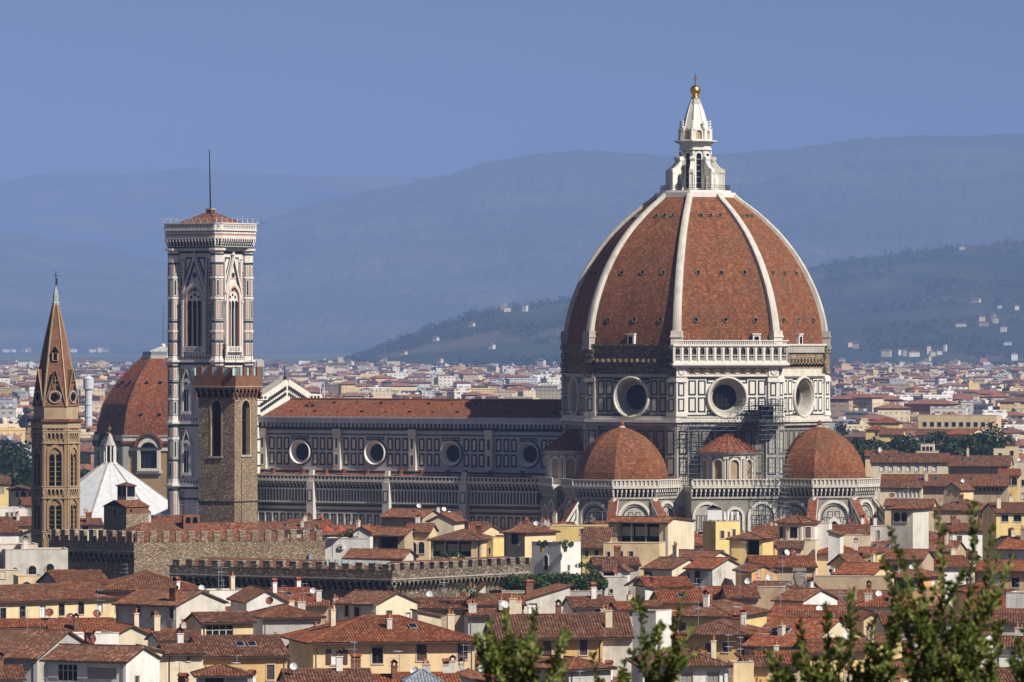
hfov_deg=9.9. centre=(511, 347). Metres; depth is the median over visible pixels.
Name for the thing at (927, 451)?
house
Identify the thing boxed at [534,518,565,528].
house
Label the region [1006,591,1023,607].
house
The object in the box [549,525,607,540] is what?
house
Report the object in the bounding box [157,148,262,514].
bell tower
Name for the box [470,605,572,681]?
tree
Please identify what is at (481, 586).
house
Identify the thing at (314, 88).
sky
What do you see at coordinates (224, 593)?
house
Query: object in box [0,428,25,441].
apartment block
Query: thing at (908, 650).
house
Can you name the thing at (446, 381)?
apartment block
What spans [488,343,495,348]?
villa
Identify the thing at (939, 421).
house
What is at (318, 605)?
house
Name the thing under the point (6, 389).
apartment block
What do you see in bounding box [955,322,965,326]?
villa
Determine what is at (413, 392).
apartment block
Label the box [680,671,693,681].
window
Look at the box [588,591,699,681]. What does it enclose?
tree
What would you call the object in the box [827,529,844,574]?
house
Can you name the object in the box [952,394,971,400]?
apartment block
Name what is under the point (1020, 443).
apartment block
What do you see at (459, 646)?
window
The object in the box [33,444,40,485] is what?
twin window
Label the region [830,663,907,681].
house
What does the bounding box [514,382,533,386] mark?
apartment block
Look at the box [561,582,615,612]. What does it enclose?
house
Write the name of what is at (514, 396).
apartment block
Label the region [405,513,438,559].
house
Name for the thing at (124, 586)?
house
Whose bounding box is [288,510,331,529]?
house
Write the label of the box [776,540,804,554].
house
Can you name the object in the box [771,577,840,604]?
house
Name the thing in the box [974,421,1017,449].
tree
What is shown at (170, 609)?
window
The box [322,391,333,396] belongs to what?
apartment block
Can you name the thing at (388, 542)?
window
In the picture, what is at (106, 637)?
house
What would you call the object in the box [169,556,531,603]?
battlemented palace
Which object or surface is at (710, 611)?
house
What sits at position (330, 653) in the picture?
window
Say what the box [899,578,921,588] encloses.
window
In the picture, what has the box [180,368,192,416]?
twin window
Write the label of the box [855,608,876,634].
house
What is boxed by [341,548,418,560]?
house
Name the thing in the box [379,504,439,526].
house
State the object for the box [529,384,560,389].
apartment block
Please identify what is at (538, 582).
bush
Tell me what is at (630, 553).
window
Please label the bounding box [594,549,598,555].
window
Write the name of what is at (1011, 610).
house
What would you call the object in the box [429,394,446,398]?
apartment block
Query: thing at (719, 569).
house
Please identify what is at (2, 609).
window
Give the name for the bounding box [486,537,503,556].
house
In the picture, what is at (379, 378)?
apartment block
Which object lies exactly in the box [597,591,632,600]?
house
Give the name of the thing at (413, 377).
apartment block
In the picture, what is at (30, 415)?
apartment block
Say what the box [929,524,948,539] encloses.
house
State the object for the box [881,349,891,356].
villa
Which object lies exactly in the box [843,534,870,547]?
house
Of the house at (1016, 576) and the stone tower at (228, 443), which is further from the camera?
the stone tower at (228, 443)
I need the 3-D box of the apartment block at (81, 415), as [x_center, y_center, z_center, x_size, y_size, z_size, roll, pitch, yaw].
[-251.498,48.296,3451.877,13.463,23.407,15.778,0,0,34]
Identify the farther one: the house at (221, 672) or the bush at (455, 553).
the bush at (455, 553)
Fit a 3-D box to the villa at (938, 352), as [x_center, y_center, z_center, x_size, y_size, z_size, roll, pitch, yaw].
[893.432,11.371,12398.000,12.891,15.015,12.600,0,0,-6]
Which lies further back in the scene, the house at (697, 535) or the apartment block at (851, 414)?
the apartment block at (851, 414)
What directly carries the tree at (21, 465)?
on the lawn
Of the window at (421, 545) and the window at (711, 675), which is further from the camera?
the window at (421, 545)
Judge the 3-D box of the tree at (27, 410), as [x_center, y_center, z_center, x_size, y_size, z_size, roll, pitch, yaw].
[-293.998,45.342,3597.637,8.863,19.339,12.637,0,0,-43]
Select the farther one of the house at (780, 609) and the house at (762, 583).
the house at (762, 583)
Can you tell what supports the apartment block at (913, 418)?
on the ground at (142, 353)
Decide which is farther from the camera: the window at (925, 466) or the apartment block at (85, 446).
the apartment block at (85, 446)
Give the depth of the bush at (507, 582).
883.93 m
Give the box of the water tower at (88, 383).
[83,374,93,425]
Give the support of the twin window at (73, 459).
in the abbey tower at (55, 442)
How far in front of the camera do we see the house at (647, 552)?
962.40 m
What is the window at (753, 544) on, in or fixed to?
in the house at (758, 543)
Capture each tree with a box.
[0,438,13,470]
[0,440,30,471]
[0,469,22,486]
[6,456,30,476]
[8,391,19,399]
[14,476,30,486]
[17,414,30,426]
[22,406,32,413]
[22,423,29,429]
[23,472,30,478]
[80,468,90,477]
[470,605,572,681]
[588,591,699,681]
[761,585,902,681]
[834,421,851,435]
[849,437,869,467]
[862,436,882,447]
[862,448,878,465]
[872,441,893,449]
[878,499,1017,681]
[885,433,920,452]
[895,449,909,452]
[916,435,928,450]
[922,431,948,451]
[939,437,963,451]
[939,447,965,454]
[960,433,982,454]
[968,433,989,454]
[973,445,999,454]
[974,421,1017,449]
[1004,625,1023,681]
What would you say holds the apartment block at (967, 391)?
on the ground at (142, 353)
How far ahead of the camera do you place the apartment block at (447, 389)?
4793.07 m
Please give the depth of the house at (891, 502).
1277.09 m
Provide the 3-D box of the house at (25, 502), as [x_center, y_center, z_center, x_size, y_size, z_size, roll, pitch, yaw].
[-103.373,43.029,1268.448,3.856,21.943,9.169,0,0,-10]
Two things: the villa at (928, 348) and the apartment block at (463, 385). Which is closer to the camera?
the apartment block at (463, 385)
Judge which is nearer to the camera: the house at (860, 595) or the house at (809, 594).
the house at (809, 594)
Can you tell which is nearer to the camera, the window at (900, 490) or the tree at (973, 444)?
the window at (900, 490)
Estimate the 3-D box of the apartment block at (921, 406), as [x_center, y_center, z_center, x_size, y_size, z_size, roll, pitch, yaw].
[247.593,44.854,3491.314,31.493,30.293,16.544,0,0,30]
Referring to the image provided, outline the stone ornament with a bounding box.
[785,567,815,590]
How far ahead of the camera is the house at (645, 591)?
864.95 m
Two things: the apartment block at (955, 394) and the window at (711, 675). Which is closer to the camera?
the window at (711, 675)
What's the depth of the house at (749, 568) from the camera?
930.14 m
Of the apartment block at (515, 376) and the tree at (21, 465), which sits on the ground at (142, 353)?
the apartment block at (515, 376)
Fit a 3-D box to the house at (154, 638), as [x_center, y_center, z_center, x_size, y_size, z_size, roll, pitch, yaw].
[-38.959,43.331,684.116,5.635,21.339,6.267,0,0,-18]
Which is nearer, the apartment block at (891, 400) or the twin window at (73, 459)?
the twin window at (73, 459)
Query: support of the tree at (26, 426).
on the ground at (142, 353)
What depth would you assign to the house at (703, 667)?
653.60 m
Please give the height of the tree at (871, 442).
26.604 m
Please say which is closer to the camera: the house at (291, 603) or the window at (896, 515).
the house at (291, 603)
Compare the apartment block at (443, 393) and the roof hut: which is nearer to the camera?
the roof hut
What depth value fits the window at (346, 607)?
778.74 m
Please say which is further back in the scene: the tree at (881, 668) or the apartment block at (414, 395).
the apartment block at (414, 395)
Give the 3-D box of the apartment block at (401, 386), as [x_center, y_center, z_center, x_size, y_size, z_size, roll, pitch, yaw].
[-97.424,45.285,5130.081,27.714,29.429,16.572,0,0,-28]
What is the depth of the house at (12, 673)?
636.54 m
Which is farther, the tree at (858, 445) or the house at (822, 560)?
the tree at (858, 445)
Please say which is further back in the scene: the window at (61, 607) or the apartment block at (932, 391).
the apartment block at (932, 391)
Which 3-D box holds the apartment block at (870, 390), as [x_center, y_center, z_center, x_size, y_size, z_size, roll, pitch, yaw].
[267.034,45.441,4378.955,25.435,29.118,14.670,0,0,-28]
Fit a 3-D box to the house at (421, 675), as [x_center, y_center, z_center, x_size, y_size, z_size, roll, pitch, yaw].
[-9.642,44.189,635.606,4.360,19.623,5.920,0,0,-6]
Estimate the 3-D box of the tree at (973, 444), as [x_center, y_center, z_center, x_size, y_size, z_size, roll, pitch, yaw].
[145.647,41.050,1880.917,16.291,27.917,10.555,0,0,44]
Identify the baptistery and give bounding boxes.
[80,427,167,523]
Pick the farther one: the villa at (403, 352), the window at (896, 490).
the villa at (403, 352)
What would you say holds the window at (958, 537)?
in the house at (957, 528)
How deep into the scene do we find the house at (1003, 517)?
1187.94 m
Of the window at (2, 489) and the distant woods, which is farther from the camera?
the distant woods
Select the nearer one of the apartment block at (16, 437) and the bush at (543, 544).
the bush at (543, 544)
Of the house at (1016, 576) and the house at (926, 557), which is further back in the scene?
the house at (926, 557)
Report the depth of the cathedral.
1283.14 m
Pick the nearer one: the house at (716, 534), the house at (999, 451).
the house at (716, 534)
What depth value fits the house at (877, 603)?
827.06 m
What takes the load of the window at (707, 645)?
in the house at (724, 631)
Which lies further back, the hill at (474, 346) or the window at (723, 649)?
the hill at (474, 346)
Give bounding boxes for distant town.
[0,357,1023,424]
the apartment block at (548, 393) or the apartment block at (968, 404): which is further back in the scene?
the apartment block at (548, 393)
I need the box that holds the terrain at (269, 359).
[0,354,361,366]
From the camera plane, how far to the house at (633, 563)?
957.53 m
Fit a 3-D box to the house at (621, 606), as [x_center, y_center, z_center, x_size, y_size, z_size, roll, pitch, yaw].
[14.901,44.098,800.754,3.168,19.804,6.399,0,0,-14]
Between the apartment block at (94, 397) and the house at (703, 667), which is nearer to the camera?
the house at (703, 667)
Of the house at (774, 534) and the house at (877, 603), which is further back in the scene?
the house at (774, 534)
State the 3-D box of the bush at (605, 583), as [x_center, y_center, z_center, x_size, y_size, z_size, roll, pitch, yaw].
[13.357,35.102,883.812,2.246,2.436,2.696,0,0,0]
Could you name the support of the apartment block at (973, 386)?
on the ground at (142, 353)
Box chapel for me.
[92,344,167,498]
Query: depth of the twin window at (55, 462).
1036.46 m
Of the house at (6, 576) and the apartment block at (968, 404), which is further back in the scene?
the apartment block at (968, 404)
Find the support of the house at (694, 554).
on the ground at (142, 353)
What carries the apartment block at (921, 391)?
on the ground at (142, 353)
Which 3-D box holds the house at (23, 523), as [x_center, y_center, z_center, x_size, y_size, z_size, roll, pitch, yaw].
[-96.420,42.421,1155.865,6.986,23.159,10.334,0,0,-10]
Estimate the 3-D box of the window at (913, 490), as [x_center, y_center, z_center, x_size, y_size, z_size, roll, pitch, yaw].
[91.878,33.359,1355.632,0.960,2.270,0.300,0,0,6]
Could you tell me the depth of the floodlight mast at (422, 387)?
2299.09 m
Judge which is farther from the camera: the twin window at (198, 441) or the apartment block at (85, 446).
the apartment block at (85, 446)
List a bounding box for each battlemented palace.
[49,515,324,578]
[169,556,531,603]
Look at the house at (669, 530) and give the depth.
988.64 m
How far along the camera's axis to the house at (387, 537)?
1013.96 m
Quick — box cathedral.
[258,74,884,534]
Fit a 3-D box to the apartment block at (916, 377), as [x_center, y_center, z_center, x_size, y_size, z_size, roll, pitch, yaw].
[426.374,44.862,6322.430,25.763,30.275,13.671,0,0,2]
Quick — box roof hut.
[706,504,722,519]
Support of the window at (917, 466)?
in the house at (903, 463)
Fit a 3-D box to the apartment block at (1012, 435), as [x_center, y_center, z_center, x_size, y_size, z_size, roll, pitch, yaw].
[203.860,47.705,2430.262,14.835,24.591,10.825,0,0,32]
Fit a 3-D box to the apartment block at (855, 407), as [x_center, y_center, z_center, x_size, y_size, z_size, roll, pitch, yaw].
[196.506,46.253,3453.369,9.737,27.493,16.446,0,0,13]
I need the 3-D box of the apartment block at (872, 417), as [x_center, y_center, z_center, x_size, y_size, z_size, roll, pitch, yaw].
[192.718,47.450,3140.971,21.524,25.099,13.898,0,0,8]
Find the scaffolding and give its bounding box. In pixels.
[680,398,790,524]
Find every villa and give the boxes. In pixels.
[400,350,407,355]
[436,357,443,362]
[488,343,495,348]
[501,301,505,309]
[503,307,510,311]
[522,304,527,311]
[846,341,852,346]
[853,342,858,348]
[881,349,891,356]
[896,349,900,354]
[901,349,906,355]
[907,351,919,356]
[925,355,930,360]
[926,345,930,353]
[929,350,935,355]
[936,349,941,354]
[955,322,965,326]
[971,298,980,302]
[979,316,984,321]
[979,321,988,325]
[993,317,997,322]
[1000,326,1006,331]
[1010,353,1017,360]
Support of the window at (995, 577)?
in the house at (1016, 576)
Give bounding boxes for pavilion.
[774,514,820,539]
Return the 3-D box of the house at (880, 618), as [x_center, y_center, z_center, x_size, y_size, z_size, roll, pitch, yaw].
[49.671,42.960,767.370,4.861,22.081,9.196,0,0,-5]
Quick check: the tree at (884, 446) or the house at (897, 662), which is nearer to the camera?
the house at (897, 662)
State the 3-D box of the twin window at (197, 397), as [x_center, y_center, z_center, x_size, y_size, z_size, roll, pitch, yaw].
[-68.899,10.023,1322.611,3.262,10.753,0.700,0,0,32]
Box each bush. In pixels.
[335,530,352,537]
[433,550,452,559]
[444,550,465,557]
[451,581,482,603]
[499,573,517,591]
[513,573,535,589]
[527,572,548,589]
[535,540,547,551]
[542,573,552,587]
[544,572,567,584]
[559,539,573,551]
[560,572,573,583]
[565,573,584,589]
[574,562,593,574]
[574,573,593,589]
[583,568,603,589]
[596,577,608,590]
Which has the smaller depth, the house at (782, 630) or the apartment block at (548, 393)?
the house at (782, 630)
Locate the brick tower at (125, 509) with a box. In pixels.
[101,482,149,534]
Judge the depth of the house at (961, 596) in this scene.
864.77 m
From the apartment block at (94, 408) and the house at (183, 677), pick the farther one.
the apartment block at (94, 408)
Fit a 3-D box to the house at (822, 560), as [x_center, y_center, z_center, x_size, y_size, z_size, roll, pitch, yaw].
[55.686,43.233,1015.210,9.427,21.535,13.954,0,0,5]
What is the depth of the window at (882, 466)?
1551.35 m
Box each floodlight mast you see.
[318,376,325,397]
[419,384,429,397]
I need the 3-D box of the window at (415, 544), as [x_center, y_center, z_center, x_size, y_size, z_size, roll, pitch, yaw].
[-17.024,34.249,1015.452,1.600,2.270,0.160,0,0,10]
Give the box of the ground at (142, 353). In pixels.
[0,353,362,353]
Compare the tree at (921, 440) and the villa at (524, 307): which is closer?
the tree at (921, 440)
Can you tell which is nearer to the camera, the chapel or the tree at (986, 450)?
the chapel
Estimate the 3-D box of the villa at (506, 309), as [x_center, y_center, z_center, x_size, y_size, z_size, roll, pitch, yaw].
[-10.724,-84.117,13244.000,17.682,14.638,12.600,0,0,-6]
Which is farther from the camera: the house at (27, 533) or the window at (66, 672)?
the house at (27, 533)
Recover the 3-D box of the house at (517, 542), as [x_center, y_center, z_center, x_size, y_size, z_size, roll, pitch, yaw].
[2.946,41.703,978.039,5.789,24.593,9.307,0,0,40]
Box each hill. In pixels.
[0,169,424,262]
[0,232,356,352]
[158,133,1023,352]
[362,300,890,368]
[807,242,1023,365]
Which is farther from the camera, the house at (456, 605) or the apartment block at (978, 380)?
the apartment block at (978, 380)
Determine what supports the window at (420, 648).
in the house at (381, 641)
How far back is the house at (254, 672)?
659.28 m
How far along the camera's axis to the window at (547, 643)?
698.74 m
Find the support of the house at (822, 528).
on the ground at (142, 353)
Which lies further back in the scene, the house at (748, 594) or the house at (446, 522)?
the house at (446, 522)
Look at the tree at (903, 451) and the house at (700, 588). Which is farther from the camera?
the tree at (903, 451)
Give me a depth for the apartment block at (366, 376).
6853.16 m
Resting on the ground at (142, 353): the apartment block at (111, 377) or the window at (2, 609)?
the apartment block at (111, 377)
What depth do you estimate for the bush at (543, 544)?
936.92 m
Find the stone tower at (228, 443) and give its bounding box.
[193,333,262,523]
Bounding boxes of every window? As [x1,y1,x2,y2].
[0,487,4,493]
[0,607,6,617]
[19,605,25,617]
[20,491,26,496]
[28,565,36,573]
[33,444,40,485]
[33,496,40,530]
[39,604,46,617]
[45,563,54,572]
[47,444,63,485]
[47,496,63,530]
[58,602,65,616]
[58,664,76,680]
[69,444,77,485]
[69,495,77,529]
[77,601,84,614]
[88,668,115,678]
[96,600,103,613]
[134,675,139,681]
[135,604,140,617]
[150,610,153,618]
[168,605,174,619]
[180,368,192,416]
[180,430,192,477]
[181,251,207,356]
[197,397,198,416]
[197,441,198,477]
[204,678,224,681]
[206,625,232,634]
[223,251,243,356]
[266,663,275,680]
[326,648,347,665]
[343,605,349,617]
[353,606,359,616]
[371,646,383,664]
[383,537,397,548]
[385,609,392,614]
[413,541,416,553]
[415,643,427,661]
[418,541,424,553]
[435,541,470,556]
[456,643,468,660]
[510,532,518,544]
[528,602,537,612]
[542,640,552,654]
[543,555,548,570]
[579,640,587,655]
[584,550,588,557]
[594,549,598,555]
[606,551,610,556]
[609,588,613,593]
[617,523,658,541]
[628,551,633,555]
[644,570,652,575]
[677,622,686,631]
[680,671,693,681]
[693,570,700,584]
[704,642,710,653]
[706,670,719,681]
[720,530,724,538]
[721,642,728,652]
[749,540,758,554]
[778,526,784,538]
[789,526,797,538]
[804,526,811,538]
[876,530,879,538]
[880,464,884,471]
[888,464,893,471]
[891,564,898,571]
[893,511,900,522]
[895,489,898,497]
[897,464,901,471]
[899,489,902,497]
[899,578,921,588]
[901,511,907,522]
[903,489,906,497]
[906,464,910,471]
[907,489,911,497]
[912,489,915,497]
[915,464,919,471]
[916,489,919,497]
[923,464,927,471]
[932,464,936,471]
[956,535,961,540]
[993,574,1001,585]
[1001,514,1008,521]
[1010,577,1019,587]
[1011,477,1017,485]
[1013,514,1021,521]
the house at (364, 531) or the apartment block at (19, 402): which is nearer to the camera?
the house at (364, 531)
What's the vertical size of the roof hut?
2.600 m
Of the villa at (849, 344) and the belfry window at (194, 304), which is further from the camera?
the villa at (849, 344)
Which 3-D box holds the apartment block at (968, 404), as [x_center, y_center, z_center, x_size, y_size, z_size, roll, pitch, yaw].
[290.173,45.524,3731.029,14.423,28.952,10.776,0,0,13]
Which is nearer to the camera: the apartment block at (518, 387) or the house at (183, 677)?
the house at (183, 677)
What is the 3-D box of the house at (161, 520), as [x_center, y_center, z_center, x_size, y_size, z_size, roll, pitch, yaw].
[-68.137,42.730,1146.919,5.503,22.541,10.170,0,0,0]
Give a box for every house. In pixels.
[0,475,11,506]
[0,506,24,515]
[0,506,30,531]
[0,512,20,542]
[0,542,37,568]
[0,568,18,584]
[0,581,121,617]
[0,589,115,628]
[0,609,83,681]
[0,652,26,681]
[3,535,67,574]
[6,484,30,506]
[13,574,41,583]
[17,529,30,542]
[18,497,30,515]
[35,570,110,585]
[39,629,163,681]
[45,613,114,631]
[73,631,118,644]
[80,509,88,517]
[80,512,103,540]
[96,555,204,600]
[101,608,149,645]
[111,576,228,628]
[135,644,169,681]
[143,611,185,631]
[144,630,199,647]
[149,511,174,522]
[155,505,181,522]
[156,627,206,681]
[174,660,241,681]
[183,611,256,634]
[187,634,290,681]
[190,663,253,681]
[205,562,241,605]
[225,595,287,610]
[226,585,289,611]
[248,597,325,645]
[248,669,256,681]
[258,518,317,537]
[266,576,323,603]
[276,641,374,681]
[280,604,484,673]
[286,622,316,667]
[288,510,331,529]
[288,594,337,622]
[301,525,330,540]
[304,585,330,624]
[322,517,381,537]
[322,537,366,559]
[330,589,421,620]
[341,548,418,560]
[350,524,376,547]
[370,526,415,551]
[372,650,460,681]
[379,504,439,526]
[398,644,469,672]
[400,668,444,681]
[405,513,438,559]
[410,608,443,626]
[413,582,467,632]
[425,507,467,535]
[426,524,494,559]
[436,504,461,516]
[442,655,494,681]
[461,596,523,655]
[464,520,503,535]
[467,580,486,596]
[468,593,526,611]
[470,521,489,523]
[475,654,481,670]
[482,593,605,663]
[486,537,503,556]
[499,526,560,560]
[501,583,602,595]
[507,639,617,681]
[512,510,576,528]
[523,579,571,613]
[531,541,580,576]
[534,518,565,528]
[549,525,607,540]
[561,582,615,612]
[579,511,607,524]
[580,527,613,587]
[584,604,634,680]
[589,545,641,580]
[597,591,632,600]
[599,658,630,681]
[601,560,616,575]
[602,567,626,600]
[603,541,665,575]
[605,516,696,555]
[609,601,634,622]
[611,564,633,594]
[624,574,648,598]
[627,635,733,681]
[632,609,671,655]
[633,576,693,598]
[635,577,667,599]
[640,541,693,575]
[640,600,662,609]
[649,590,712,611]
[668,549,737,560]
[671,589,771,645]
[676,601,760,662]
[682,556,741,585]
[691,572,721,598]
[693,578,712,599]
[694,531,702,539]
[694,538,702,548]
[698,581,720,600]
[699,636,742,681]
[703,521,739,553]
[720,574,760,606]
[725,531,776,564]
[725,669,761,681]
[728,660,753,681]
[732,541,780,584]
[739,655,769,681]
[740,529,777,554]
[741,616,865,654]
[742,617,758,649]
[744,549,817,580]
[751,556,819,587]
[752,516,778,532]
[752,627,800,681]
[757,571,784,609]
[758,512,785,525]
[762,520,777,538]
[767,582,850,621]
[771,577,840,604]
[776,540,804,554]
[779,539,818,574]
[786,585,862,627]
[795,632,864,680]
[815,575,887,589]
[816,522,831,548]
[817,538,863,574]
[824,580,890,608]
[826,552,866,574]
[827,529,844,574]
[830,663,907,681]
[832,515,883,533]
[832,550,897,584]
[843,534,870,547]
[853,589,910,612]
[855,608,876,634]
[858,540,890,561]
[859,625,903,668]
[861,551,883,561]
[864,425,886,439]
[864,445,897,476]
[867,417,903,427]
[870,448,949,502]
[870,525,890,541]
[873,597,913,639]
[878,428,906,441]
[879,470,923,508]
[881,470,1009,504]
[883,490,936,531]
[884,548,935,572]
[886,504,932,548]
[893,638,922,681]
[894,564,946,600]
[902,635,950,656]
[913,580,940,605]
[915,429,953,449]
[916,451,938,452]
[918,411,1000,440]
[919,597,961,630]
[921,436,934,450]
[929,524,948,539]
[929,531,967,556]
[930,494,985,532]
[934,545,973,606]
[940,515,981,558]
[941,479,975,503]
[947,428,987,439]
[947,446,1013,473]
[949,577,1013,612]
[966,549,981,582]
[969,579,1018,620]
[975,559,1023,590]
[977,630,995,666]
[979,667,1016,681]
[980,493,1023,558]
[986,608,1023,629]
[988,593,1023,634]
[990,525,1020,558]
[993,448,1004,454]
[993,622,1023,666]
[995,525,1023,558]
[998,468,1020,501]
[1005,441,1018,461]
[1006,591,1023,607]
[1013,458,1023,501]
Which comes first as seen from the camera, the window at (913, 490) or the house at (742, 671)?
the house at (742, 671)
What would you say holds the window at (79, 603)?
in the house at (60, 600)
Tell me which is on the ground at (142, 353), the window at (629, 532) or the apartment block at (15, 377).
the apartment block at (15, 377)
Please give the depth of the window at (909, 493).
1355.76 m
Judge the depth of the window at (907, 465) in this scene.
1550.60 m
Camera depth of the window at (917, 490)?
1355.76 m
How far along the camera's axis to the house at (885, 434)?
2151.06 m
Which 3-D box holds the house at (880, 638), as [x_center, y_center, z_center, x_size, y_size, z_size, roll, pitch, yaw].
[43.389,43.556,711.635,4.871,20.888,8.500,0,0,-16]
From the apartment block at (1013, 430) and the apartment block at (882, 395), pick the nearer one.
the apartment block at (1013, 430)
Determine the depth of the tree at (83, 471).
1498.73 m
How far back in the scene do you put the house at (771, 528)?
1210.41 m
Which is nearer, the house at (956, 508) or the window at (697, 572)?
the window at (697, 572)
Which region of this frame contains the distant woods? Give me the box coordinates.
[0,239,1023,387]
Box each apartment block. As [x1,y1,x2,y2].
[0,375,9,384]
[0,386,24,393]
[0,393,17,397]
[0,397,16,406]
[0,404,22,416]
[0,417,19,427]
[0,419,18,427]
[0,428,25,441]
[0,435,20,441]
[0,435,30,458]
[4,374,22,379]
[17,380,35,384]
[17,400,28,404]
[17,405,32,412]
[21,397,32,404]
[25,413,32,423]
[25,427,30,441]
[75,379,82,388]
[78,394,105,401]
[78,406,101,412]
[78,410,95,420]
[79,389,104,396]
[79,399,102,405]
[80,429,93,437]
[80,435,92,445]
[80,444,90,449]
[80,444,93,464]
[80,464,93,469]
[81,420,96,425]
[83,426,96,431]
[107,375,120,379]
[293,380,309,385]
[302,379,321,381]
[303,385,327,392]
[305,389,321,393]
[307,381,323,387]
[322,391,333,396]
[325,383,337,393]
[336,392,372,397]
[338,381,355,394]
[344,375,368,377]
[369,385,389,389]
[369,388,392,397]
[372,375,395,381]
[382,383,416,389]
[384,372,407,378]
[395,393,418,397]
[401,390,418,393]
[402,393,428,397]
[405,375,430,379]
[409,380,430,390]
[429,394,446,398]
[434,376,455,386]
[436,389,456,395]
[440,388,456,391]
[447,389,468,398]
[450,371,473,377]
[453,379,470,390]
[460,390,482,398]
[466,386,496,394]
[471,383,484,387]
[474,393,497,398]
[489,373,510,377]
[493,389,517,395]
[498,395,528,396]
[504,394,538,398]
[505,375,527,378]
[505,376,536,383]
[505,386,528,389]
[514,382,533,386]
[517,388,535,397]
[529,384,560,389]
[536,388,560,398]
[540,376,560,383]
[827,416,855,431]
[830,388,835,396]
[830,395,853,417]
[837,421,868,433]
[841,386,864,392]
[843,392,883,411]
[843,431,865,440]
[844,409,877,418]
[848,418,869,423]
[852,413,892,418]
[853,404,857,410]
[856,414,894,422]
[857,386,875,391]
[864,389,892,393]
[874,376,901,381]
[874,403,909,421]
[878,383,908,391]
[878,394,898,397]
[884,395,899,404]
[886,393,913,400]
[887,377,905,383]
[902,390,925,395]
[902,420,917,427]
[902,424,916,433]
[904,375,923,383]
[904,398,960,414]
[907,388,939,392]
[910,415,917,420]
[913,392,952,400]
[914,383,935,387]
[917,385,933,388]
[930,387,946,393]
[930,405,967,414]
[934,377,961,383]
[936,383,967,388]
[937,386,954,394]
[940,412,959,414]
[951,392,966,396]
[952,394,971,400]
[954,389,976,394]
[957,396,983,402]
[960,397,980,414]
[966,378,987,383]
[967,381,979,389]
[969,393,986,399]
[973,400,994,410]
[973,406,1007,418]
[976,390,1005,395]
[979,382,1003,388]
[984,388,1002,391]
[984,392,1012,404]
[993,403,999,409]
[999,397,1023,411]
[1001,425,1023,436]
[1003,378,1023,383]
[1006,382,1023,387]
[1006,390,1022,396]
[1006,434,1019,440]
[1007,411,1023,419]
[1008,421,1023,429]
[1014,403,1023,412]
[1014,437,1023,452]
[1016,390,1023,396]
[1019,454,1023,461]
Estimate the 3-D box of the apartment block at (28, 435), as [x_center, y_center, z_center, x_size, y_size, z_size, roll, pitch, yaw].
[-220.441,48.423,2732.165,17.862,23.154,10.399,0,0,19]
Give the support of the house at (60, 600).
on the ground at (142, 353)
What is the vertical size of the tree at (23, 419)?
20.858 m
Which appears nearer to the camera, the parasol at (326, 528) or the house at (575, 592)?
the house at (575, 592)
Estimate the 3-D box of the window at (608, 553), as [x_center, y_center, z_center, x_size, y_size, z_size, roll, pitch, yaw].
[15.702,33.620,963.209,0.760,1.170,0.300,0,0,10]
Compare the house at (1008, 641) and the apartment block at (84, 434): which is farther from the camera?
the apartment block at (84, 434)
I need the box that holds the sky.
[0,0,1023,179]
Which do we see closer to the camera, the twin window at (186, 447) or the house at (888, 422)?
the twin window at (186, 447)
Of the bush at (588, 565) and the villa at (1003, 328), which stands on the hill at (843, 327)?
the villa at (1003, 328)
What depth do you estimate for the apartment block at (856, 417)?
3237.27 m
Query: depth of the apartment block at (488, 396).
3607.70 m
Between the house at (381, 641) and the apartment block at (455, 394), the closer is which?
the house at (381, 641)
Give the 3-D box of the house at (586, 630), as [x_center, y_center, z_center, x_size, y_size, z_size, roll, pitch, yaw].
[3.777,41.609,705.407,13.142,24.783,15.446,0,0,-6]
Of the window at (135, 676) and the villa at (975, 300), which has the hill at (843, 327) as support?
the villa at (975, 300)
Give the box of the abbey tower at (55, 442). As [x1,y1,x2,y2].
[28,271,82,547]
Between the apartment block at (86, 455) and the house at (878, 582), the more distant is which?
the apartment block at (86, 455)
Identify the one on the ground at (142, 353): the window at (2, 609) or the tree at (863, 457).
the tree at (863, 457)
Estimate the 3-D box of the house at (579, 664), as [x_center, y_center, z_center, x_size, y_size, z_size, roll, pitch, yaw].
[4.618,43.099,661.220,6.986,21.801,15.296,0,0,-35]
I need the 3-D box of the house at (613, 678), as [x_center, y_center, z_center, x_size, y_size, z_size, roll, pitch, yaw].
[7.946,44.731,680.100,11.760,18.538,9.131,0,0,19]
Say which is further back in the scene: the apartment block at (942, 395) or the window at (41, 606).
the apartment block at (942, 395)
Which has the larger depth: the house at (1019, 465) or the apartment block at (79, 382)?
the apartment block at (79, 382)
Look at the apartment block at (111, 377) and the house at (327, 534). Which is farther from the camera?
the apartment block at (111, 377)
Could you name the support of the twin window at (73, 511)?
in the abbey tower at (55, 442)
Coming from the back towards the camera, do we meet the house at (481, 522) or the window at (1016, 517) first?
the house at (481, 522)
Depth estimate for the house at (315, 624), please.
737.91 m
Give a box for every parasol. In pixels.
[321,525,333,530]
[334,525,345,530]
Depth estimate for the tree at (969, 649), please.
23.40 m
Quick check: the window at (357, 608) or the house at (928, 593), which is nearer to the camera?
the window at (357, 608)

